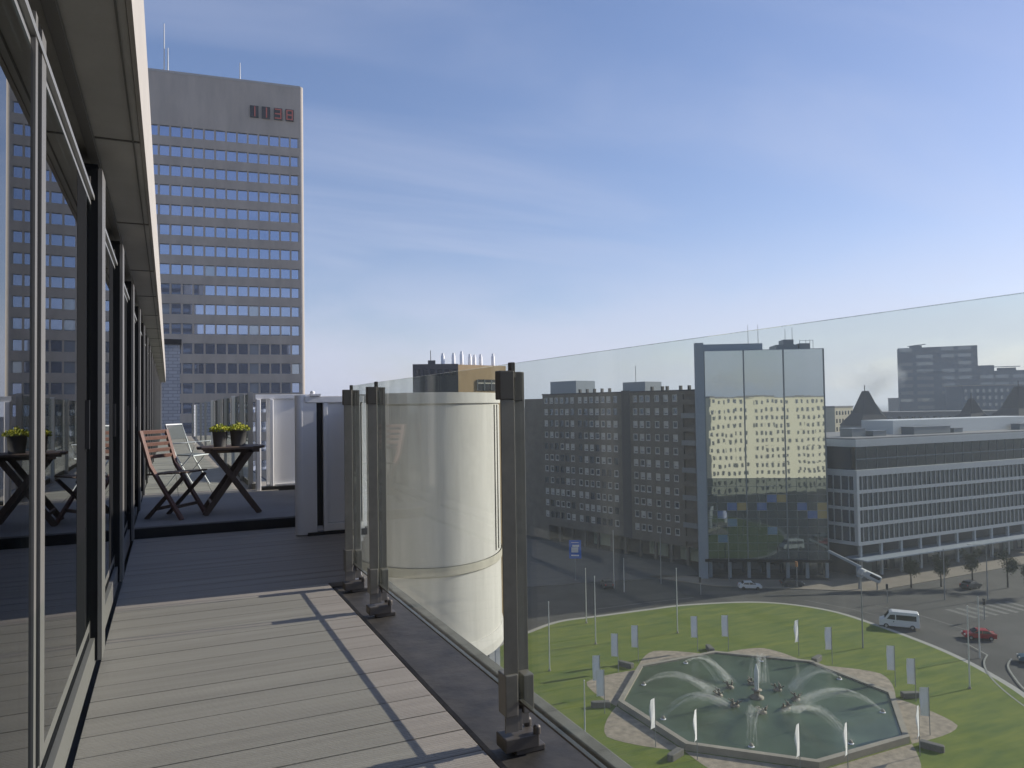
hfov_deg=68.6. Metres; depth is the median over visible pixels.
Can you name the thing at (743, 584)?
car
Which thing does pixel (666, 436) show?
window
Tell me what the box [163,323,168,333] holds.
window
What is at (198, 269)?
window
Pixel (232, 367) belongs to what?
window
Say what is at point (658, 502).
window
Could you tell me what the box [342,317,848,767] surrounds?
glass railing
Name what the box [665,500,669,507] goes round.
window
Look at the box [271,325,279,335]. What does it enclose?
window
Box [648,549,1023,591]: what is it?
pavement
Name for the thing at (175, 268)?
window
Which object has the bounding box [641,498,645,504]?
window
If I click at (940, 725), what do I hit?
gravel bed
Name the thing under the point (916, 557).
shop window
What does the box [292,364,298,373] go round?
window
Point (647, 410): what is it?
window
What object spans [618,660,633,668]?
concrete block
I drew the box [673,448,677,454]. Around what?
window
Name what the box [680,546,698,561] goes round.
shop window
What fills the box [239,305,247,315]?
window
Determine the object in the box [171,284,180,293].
window
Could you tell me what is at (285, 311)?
window
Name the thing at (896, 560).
shop window
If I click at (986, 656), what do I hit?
tram rail
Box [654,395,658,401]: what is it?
window
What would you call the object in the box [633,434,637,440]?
window
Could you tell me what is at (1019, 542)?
shop window
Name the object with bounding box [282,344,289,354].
window
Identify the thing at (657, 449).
window
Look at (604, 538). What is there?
shop window
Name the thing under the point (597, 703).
concrete block
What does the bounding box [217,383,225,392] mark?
window
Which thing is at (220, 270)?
window
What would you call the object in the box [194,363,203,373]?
window
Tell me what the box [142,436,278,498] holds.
terrace tiles
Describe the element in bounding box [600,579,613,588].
car
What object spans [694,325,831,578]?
glass tower
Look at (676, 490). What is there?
window
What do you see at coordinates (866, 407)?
pyramid roof house
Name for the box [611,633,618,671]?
banner flag
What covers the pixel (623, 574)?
street lamp
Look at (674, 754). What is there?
concrete block
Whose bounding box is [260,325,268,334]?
window
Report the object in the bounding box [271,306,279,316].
window
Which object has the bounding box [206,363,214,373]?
window
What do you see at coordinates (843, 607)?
lane marking
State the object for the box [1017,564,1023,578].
street tree
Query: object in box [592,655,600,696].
banner flag
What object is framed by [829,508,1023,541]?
ribbon window
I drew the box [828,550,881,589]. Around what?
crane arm
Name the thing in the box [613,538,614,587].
street lamp
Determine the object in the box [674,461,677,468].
window
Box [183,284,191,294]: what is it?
window
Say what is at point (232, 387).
window
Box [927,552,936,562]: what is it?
shop window
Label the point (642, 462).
window
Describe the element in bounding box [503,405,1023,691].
ground
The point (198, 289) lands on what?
window
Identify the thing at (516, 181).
sky
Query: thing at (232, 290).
window
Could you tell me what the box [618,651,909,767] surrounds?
fountain
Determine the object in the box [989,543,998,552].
shop window
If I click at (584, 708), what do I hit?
flagpole
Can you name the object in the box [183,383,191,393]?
window
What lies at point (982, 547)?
shop window
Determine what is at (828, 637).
banner flag
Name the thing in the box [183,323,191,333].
window
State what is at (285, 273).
window
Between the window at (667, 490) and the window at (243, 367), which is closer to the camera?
the window at (243, 367)
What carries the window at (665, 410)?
in the apartment block at (603, 468)
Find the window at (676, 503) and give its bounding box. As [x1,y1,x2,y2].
[674,501,678,508]
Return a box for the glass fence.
[192,392,255,488]
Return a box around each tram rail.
[983,655,1023,705]
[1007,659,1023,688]
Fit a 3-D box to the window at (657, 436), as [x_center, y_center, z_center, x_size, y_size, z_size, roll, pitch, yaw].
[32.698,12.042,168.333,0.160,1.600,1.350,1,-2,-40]
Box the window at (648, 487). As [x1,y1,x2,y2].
[647,486,651,492]
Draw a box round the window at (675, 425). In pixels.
[673,421,677,427]
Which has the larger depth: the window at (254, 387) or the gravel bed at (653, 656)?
the window at (254, 387)
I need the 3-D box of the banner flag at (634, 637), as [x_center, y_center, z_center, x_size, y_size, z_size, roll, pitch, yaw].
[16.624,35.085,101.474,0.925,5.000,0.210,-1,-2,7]
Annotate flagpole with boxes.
[548,601,550,670]
[583,680,585,730]
[585,568,587,622]
[594,576,596,643]
[676,568,678,632]
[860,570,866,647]
[966,606,971,688]
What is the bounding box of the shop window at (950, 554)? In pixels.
[944,550,954,558]
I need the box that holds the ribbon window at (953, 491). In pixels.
[828,479,1023,506]
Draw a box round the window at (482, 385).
[477,379,494,390]
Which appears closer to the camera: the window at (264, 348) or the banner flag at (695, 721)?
the banner flag at (695, 721)
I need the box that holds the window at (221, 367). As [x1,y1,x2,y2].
[217,363,225,373]
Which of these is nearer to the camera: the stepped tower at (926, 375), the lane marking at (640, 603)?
the lane marking at (640, 603)
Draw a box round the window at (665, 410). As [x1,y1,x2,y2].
[663,408,667,414]
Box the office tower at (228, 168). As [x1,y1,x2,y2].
[148,24,304,478]
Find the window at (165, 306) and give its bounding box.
[162,303,168,313]
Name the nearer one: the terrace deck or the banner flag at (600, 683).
the terrace deck
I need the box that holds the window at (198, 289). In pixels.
[194,284,202,294]
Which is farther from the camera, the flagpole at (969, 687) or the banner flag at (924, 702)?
the flagpole at (969, 687)
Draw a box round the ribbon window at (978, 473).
[827,464,1023,489]
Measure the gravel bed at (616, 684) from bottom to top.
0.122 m
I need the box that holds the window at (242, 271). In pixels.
[238,267,246,276]
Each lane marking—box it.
[593,597,692,609]
[806,600,878,615]
[876,605,966,629]
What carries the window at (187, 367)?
in the office tower at (228, 168)
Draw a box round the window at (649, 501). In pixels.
[647,499,651,505]
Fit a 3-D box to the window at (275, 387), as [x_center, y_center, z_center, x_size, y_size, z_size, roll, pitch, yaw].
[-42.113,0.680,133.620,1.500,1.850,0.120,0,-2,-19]
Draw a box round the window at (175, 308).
[171,303,180,313]
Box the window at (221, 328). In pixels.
[217,324,225,334]
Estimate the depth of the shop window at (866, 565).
151.59 m
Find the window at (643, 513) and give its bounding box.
[641,511,645,517]
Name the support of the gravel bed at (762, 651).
on the lawn at (985, 713)
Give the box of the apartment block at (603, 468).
[524,366,698,564]
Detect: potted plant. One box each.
[209,423,229,446]
[228,421,250,445]
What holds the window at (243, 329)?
in the office tower at (228, 168)
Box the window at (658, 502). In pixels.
[656,499,660,506]
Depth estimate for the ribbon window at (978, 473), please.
156.33 m
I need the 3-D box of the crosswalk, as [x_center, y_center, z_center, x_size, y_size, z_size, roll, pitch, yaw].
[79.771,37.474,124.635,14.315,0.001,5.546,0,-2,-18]
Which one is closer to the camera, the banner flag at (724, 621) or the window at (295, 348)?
the banner flag at (724, 621)
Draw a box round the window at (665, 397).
[663,395,667,401]
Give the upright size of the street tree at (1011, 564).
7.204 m
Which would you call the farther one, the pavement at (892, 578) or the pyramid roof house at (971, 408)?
the pyramid roof house at (971, 408)
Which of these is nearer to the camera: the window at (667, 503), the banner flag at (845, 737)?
the banner flag at (845, 737)
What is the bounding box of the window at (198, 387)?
[194,383,203,393]
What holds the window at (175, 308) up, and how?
in the office tower at (228, 168)
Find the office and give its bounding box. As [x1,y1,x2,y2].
[823,416,1023,577]
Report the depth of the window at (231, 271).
131.87 m
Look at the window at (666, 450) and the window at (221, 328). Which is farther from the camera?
the window at (666, 450)
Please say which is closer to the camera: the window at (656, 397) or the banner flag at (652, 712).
the banner flag at (652, 712)
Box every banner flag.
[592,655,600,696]
[596,670,604,713]
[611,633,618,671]
[631,625,638,661]
[649,697,655,746]
[691,616,697,651]
[693,708,697,759]
[721,615,728,650]
[794,620,798,649]
[794,723,800,767]
[825,627,832,664]
[843,721,847,765]
[886,645,895,686]
[906,658,915,696]
[916,704,920,755]
[919,687,930,734]
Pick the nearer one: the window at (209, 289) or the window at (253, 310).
the window at (209, 289)
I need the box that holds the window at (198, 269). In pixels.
[194,265,202,275]
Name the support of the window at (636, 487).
in the apartment block at (603, 468)
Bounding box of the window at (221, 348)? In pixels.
[217,344,225,353]
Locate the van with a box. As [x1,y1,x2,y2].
[879,609,919,629]
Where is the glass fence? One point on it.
(226, 411)
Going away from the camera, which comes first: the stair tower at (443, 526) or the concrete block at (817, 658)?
the stair tower at (443, 526)
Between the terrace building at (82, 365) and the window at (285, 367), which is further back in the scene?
the window at (285, 367)
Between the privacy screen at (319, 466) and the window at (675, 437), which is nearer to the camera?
the privacy screen at (319, 466)
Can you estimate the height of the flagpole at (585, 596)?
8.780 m
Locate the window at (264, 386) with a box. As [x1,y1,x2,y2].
[261,383,268,392]
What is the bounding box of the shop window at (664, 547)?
[649,541,667,555]
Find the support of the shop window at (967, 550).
in the office
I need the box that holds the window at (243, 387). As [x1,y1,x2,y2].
[239,383,247,392]
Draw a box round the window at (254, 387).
[250,383,258,392]
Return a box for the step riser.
[134,517,294,538]
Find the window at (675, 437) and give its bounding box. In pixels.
[673,434,677,441]
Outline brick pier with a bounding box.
[160,339,181,434]
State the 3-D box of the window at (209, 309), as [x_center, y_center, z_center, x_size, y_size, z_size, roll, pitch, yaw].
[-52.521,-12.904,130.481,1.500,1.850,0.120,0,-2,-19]
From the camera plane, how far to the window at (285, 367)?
134.30 m
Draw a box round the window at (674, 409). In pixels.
[672,408,676,414]
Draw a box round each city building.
[826,406,852,431]
[882,410,996,418]
[888,398,898,410]
[944,384,1023,410]
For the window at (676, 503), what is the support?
in the apartment block at (603, 468)
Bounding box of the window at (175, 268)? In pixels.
[171,264,180,274]
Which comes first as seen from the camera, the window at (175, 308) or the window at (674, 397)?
the window at (175, 308)
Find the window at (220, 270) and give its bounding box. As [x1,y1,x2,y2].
[216,266,225,275]
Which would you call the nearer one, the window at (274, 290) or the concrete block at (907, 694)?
the concrete block at (907, 694)
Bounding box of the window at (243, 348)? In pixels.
[239,344,247,353]
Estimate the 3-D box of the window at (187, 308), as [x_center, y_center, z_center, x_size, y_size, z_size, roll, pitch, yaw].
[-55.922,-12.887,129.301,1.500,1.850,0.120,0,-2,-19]
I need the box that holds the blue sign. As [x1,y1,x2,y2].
[569,540,580,579]
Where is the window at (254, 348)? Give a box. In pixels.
[250,344,258,354]
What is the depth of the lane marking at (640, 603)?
131.70 m
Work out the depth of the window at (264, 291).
133.55 m
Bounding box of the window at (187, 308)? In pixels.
[183,304,191,313]
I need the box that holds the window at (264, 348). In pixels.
[260,344,268,354]
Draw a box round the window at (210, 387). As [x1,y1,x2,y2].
[206,383,214,393]
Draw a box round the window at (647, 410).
[645,408,649,414]
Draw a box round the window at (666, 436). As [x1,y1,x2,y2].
[664,434,668,441]
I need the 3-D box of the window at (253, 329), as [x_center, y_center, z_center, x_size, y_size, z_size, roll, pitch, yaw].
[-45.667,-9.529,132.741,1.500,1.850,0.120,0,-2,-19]
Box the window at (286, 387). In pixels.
[282,383,290,392]
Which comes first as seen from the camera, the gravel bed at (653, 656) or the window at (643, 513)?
the gravel bed at (653, 656)
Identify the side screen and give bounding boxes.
[330,402,364,540]
[352,406,361,579]
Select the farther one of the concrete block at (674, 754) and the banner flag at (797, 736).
the concrete block at (674, 754)
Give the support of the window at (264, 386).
in the office tower at (228, 168)
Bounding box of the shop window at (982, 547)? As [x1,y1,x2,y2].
[976,545,984,553]
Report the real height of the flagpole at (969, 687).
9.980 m
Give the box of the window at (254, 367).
[250,363,258,373]
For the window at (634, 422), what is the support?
in the apartment block at (603, 468)
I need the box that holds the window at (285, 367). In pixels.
[282,364,289,373]
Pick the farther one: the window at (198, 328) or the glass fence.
the window at (198, 328)
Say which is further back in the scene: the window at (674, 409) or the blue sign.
the window at (674, 409)
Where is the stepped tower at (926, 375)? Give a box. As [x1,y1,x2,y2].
[897,344,1023,410]
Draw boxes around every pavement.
[526,538,697,586]
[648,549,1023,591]
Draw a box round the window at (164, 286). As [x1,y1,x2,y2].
[161,283,168,293]
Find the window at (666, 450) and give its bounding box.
[664,447,668,454]
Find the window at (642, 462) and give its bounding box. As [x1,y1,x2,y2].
[640,459,644,466]
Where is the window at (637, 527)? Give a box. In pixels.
[635,523,639,529]
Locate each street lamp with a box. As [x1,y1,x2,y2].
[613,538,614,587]
[623,558,624,591]
[660,538,661,583]
[728,536,729,580]
[943,549,945,599]
[967,544,988,599]
[977,596,980,657]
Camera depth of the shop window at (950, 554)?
162.64 m
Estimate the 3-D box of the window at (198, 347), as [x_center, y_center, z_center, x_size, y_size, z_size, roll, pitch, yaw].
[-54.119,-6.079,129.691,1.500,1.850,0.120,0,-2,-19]
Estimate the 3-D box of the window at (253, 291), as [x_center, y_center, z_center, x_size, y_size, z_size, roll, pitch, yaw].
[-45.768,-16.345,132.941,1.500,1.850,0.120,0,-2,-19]
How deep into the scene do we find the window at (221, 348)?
130.90 m
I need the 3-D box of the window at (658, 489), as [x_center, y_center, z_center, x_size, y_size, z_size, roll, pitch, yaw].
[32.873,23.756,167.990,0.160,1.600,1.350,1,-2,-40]
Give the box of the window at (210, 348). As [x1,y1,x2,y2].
[206,344,214,353]
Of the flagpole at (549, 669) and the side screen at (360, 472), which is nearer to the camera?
the side screen at (360, 472)
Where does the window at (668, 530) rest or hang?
in the apartment block at (603, 468)
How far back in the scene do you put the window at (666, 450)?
166.45 m
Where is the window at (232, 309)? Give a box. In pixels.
[228,305,236,315]
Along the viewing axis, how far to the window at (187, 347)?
129.10 m
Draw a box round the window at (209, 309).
[205,304,214,314]
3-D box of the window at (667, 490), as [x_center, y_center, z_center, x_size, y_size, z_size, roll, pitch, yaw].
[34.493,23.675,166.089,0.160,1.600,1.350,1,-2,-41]
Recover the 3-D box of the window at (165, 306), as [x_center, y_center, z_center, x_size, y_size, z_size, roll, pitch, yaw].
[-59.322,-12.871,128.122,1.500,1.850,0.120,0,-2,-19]
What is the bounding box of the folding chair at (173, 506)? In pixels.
[138,429,206,519]
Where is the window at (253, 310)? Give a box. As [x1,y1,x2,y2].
[249,306,257,315]
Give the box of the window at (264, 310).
[260,306,268,315]
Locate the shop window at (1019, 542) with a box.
[1017,539,1021,548]
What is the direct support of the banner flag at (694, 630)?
on the lawn at (985, 713)
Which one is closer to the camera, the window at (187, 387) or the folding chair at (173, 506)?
the folding chair at (173, 506)
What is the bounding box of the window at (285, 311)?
[281,306,289,316]
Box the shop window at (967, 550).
[959,547,969,557]
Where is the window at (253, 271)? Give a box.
[249,267,257,277]
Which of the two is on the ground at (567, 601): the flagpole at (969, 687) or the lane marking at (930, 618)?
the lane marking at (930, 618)
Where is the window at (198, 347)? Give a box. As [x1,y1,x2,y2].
[194,343,203,353]
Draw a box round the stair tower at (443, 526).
[353,392,503,664]
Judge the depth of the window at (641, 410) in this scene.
171.99 m
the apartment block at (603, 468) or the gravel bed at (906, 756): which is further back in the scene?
the apartment block at (603, 468)
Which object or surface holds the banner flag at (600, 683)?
on the lawn at (985, 713)
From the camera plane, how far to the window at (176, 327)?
128.62 m
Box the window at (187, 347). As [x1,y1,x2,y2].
[183,343,191,353]
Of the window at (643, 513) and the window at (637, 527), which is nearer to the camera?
the window at (643, 513)
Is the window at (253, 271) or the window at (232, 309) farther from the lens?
the window at (253, 271)
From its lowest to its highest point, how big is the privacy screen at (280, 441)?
1.340 m
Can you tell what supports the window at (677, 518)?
in the apartment block at (603, 468)
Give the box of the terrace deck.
[72,525,498,767]
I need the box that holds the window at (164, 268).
[160,263,168,273]
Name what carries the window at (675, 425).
in the apartment block at (603, 468)
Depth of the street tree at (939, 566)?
139.48 m
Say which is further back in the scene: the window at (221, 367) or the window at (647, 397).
the window at (647, 397)
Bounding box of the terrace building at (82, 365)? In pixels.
[0,0,165,767]
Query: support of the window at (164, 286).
in the office tower at (228, 168)
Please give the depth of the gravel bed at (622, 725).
79.64 m
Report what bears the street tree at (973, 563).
on the ground at (567, 601)
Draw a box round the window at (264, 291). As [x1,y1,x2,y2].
[260,287,268,296]
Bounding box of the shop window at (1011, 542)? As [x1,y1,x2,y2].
[1003,541,1012,550]
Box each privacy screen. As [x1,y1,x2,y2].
[255,394,308,490]
[295,391,366,535]
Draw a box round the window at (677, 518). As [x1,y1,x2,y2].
[675,515,679,522]
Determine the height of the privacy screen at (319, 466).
1.345 m
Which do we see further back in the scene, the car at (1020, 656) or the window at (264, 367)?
the window at (264, 367)
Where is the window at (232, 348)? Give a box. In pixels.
[228,344,236,353]
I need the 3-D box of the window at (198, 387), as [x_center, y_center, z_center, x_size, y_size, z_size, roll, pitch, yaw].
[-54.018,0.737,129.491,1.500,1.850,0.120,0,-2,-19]
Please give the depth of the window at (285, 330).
134.50 m
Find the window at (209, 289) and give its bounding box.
[205,285,214,295]
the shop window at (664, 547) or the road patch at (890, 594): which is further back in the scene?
the shop window at (664, 547)
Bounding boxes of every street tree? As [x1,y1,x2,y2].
[901,558,920,587]
[928,551,951,586]
[959,547,982,579]
[989,548,1020,587]
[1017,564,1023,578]
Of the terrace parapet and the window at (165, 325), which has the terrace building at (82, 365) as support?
the terrace parapet
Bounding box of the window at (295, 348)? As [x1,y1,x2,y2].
[292,345,298,354]
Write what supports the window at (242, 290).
in the office tower at (228, 168)
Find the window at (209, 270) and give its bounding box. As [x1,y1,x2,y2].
[205,265,214,275]
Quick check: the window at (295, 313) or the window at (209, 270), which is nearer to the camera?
the window at (209, 270)
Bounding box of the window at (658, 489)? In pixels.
[656,486,660,493]
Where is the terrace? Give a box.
[134,490,294,528]
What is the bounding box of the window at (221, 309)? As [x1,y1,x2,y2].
[217,305,225,314]
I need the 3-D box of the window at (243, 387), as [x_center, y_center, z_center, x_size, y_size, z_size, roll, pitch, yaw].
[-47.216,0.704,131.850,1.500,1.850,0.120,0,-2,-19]
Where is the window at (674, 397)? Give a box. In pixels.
[672,394,676,401]
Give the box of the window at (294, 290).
[292,288,298,297]
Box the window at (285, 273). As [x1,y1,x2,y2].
[281,269,289,278]
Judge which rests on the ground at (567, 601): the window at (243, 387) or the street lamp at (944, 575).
the street lamp at (944, 575)
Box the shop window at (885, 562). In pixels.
[877,559,888,570]
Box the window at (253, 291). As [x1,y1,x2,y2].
[249,286,257,296]
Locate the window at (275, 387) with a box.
[271,383,279,392]
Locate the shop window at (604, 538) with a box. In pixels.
[594,532,610,545]
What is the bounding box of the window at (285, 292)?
[281,288,289,297]
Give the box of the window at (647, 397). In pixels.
[645,395,649,401]
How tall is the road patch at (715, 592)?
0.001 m
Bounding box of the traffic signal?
[982,598,984,619]
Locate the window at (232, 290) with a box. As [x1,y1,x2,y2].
[228,286,236,295]
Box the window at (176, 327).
[171,323,180,333]
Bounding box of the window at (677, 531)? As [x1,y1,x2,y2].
[675,528,679,535]
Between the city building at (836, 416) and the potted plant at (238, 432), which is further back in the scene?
the city building at (836, 416)
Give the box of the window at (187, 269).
[183,264,191,274]
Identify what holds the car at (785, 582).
on the ground at (567, 601)
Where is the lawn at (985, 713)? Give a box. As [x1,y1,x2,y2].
[500,603,1023,767]
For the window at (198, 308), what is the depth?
129.89 m
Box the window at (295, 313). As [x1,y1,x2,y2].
[292,307,298,316]
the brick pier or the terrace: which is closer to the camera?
the terrace
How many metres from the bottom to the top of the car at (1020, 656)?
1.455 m
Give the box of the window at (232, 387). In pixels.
[228,383,236,392]
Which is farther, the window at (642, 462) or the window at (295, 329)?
the window at (642, 462)
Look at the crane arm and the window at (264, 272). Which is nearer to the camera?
the window at (264, 272)
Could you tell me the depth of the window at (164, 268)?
128.31 m
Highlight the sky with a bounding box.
[144,0,1023,407]
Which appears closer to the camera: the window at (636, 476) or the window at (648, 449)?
the window at (648, 449)
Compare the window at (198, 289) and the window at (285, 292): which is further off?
the window at (285, 292)
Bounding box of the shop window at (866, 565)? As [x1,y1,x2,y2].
[863,562,871,571]
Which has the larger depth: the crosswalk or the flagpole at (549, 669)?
the crosswalk
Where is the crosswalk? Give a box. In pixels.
[945,601,1023,617]
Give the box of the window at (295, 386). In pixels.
[292,383,298,392]
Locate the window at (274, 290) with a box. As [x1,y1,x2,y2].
[271,287,279,297]
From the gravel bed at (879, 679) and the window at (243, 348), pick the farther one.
the window at (243, 348)
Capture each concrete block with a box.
[591,700,609,707]
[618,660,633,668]
[667,747,683,761]
[706,644,714,651]
[811,654,821,662]
[900,691,918,698]
[920,739,944,752]
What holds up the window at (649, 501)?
in the apartment block at (603, 468)
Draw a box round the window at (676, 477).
[674,475,678,481]
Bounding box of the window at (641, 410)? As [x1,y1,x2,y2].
[639,408,643,414]
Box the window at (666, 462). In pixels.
[664,461,668,467]
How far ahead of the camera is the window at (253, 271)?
133.03 m
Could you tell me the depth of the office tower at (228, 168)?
131.82 m
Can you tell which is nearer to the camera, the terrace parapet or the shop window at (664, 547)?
the terrace parapet
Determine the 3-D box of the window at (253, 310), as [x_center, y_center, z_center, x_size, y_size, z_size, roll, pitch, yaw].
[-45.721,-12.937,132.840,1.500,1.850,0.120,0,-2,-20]
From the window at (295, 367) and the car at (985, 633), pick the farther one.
the window at (295, 367)
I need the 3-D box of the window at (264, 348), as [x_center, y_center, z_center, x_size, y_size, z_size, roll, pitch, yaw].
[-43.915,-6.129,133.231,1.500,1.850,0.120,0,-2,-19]
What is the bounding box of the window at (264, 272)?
[260,268,268,277]
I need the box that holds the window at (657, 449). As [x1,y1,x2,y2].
[655,447,659,453]
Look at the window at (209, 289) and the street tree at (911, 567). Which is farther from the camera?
the street tree at (911, 567)
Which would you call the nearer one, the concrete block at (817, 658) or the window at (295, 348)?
the concrete block at (817, 658)
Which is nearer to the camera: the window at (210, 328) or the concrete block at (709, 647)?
the concrete block at (709, 647)
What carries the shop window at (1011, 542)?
in the office
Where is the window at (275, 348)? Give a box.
[271,344,279,354]
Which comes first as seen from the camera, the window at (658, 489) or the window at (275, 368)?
the window at (275, 368)
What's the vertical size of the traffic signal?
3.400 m
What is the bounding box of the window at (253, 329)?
[249,325,257,334]
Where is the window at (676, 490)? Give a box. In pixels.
[674,488,678,495]
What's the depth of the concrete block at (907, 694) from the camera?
87.57 m
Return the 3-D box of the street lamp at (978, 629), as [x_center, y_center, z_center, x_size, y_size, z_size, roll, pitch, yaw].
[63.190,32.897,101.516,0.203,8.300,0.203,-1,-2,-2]
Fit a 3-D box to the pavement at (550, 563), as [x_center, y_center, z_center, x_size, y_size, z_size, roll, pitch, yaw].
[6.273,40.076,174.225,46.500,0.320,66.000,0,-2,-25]
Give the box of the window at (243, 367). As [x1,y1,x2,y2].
[239,363,247,373]
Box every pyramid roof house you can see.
[840,385,886,427]
[956,393,987,416]
[991,381,1023,415]
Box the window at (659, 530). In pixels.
[657,526,661,532]
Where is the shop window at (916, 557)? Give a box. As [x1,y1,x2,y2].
[911,554,922,563]
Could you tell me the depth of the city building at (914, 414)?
290.74 m
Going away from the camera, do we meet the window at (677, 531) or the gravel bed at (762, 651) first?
the gravel bed at (762, 651)
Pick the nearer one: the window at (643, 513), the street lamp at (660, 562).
the street lamp at (660, 562)
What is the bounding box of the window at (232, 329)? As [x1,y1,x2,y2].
[228,324,236,334]
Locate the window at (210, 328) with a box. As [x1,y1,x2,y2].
[205,324,214,334]
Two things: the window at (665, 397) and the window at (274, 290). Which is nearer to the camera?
the window at (274, 290)
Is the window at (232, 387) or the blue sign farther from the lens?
the blue sign
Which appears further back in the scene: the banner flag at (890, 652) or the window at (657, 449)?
the window at (657, 449)
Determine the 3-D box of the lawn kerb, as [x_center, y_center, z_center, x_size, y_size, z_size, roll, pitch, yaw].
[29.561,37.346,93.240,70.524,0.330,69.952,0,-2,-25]
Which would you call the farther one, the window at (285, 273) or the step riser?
the window at (285, 273)
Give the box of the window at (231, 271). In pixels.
[227,266,236,276]
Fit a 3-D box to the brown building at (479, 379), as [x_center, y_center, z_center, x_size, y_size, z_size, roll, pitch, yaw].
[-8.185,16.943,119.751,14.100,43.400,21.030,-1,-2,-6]
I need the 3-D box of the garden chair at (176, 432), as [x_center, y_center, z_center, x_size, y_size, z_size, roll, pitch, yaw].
[-4.545,0.995,10.529,0.457,0.878,0.442,-1,-2,5]
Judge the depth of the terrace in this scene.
7.87 m
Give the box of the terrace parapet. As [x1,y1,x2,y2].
[332,577,632,767]
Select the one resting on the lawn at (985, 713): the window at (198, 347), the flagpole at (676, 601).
the flagpole at (676, 601)
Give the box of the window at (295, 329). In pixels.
[292,326,298,335]
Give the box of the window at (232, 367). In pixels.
[228,363,236,373]
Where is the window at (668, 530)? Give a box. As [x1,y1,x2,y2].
[666,527,670,534]
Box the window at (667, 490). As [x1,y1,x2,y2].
[665,487,669,494]
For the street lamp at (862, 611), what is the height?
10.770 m
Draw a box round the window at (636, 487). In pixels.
[634,484,638,491]
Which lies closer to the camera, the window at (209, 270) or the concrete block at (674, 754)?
the concrete block at (674, 754)
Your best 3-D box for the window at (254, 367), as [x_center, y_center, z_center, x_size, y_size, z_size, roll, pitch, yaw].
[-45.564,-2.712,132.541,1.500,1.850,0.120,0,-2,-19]
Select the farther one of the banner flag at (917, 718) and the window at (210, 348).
the window at (210, 348)
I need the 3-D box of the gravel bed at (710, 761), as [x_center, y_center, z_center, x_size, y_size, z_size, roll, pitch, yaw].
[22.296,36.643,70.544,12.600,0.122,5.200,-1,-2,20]
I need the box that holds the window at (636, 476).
[634,472,638,478]
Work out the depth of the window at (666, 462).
166.31 m
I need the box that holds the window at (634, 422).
[633,421,637,427]
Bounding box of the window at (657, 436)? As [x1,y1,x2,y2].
[655,434,659,440]
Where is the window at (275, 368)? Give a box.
[271,363,279,373]
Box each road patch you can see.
[682,591,757,594]
[862,591,922,597]
[930,628,1004,640]
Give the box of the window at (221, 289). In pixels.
[216,285,225,295]
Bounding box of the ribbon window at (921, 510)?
[828,494,1023,523]
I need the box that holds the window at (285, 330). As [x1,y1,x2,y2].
[281,325,289,335]
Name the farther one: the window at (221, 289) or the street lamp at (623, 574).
the street lamp at (623, 574)
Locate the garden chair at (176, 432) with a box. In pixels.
[164,423,210,486]
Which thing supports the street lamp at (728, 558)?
on the pavement at (892, 578)
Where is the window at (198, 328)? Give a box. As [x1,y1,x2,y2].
[194,324,203,333]
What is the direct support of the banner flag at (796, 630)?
on the lawn at (985, 713)
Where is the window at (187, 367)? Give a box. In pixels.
[183,363,191,373]
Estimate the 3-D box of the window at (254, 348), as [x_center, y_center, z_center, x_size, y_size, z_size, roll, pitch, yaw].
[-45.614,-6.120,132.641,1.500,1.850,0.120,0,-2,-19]
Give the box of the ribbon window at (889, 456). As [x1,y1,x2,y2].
[827,438,1023,469]
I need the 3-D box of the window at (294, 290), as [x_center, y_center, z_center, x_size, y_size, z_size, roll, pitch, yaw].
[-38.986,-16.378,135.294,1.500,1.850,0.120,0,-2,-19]
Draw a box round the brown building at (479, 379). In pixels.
[413,350,505,613]
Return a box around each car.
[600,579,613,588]
[737,580,761,589]
[779,578,804,586]
[959,579,981,589]
[961,627,996,640]
[1017,653,1023,660]
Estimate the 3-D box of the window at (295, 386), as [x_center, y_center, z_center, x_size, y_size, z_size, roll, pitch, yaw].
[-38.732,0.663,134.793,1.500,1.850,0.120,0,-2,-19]
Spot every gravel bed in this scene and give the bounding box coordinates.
[587,670,634,705]
[604,706,677,749]
[639,651,698,664]
[685,751,798,767]
[730,648,796,658]
[828,666,895,696]
[831,744,920,767]
[896,698,957,743]
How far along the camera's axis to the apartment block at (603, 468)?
178.00 m
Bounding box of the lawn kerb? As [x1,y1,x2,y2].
[500,601,1023,697]
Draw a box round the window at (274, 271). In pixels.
[271,268,278,278]
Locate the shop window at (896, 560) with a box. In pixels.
[894,557,905,567]
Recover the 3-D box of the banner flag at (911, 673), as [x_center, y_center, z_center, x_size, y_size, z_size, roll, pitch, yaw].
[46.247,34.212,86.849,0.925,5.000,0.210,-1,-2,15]
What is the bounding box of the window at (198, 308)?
[194,304,203,314]
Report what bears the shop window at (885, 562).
in the office
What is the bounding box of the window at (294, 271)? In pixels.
[292,269,298,278]
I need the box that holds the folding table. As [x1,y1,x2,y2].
[196,444,264,515]
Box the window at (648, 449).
[646,447,650,453]
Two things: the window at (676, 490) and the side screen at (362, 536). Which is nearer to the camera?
the side screen at (362, 536)
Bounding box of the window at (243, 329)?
[239,325,247,334]
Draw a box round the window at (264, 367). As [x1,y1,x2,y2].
[260,363,268,373]
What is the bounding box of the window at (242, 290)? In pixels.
[238,286,247,296]
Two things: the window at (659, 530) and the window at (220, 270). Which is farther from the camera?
the window at (659, 530)
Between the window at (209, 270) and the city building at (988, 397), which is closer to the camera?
the window at (209, 270)

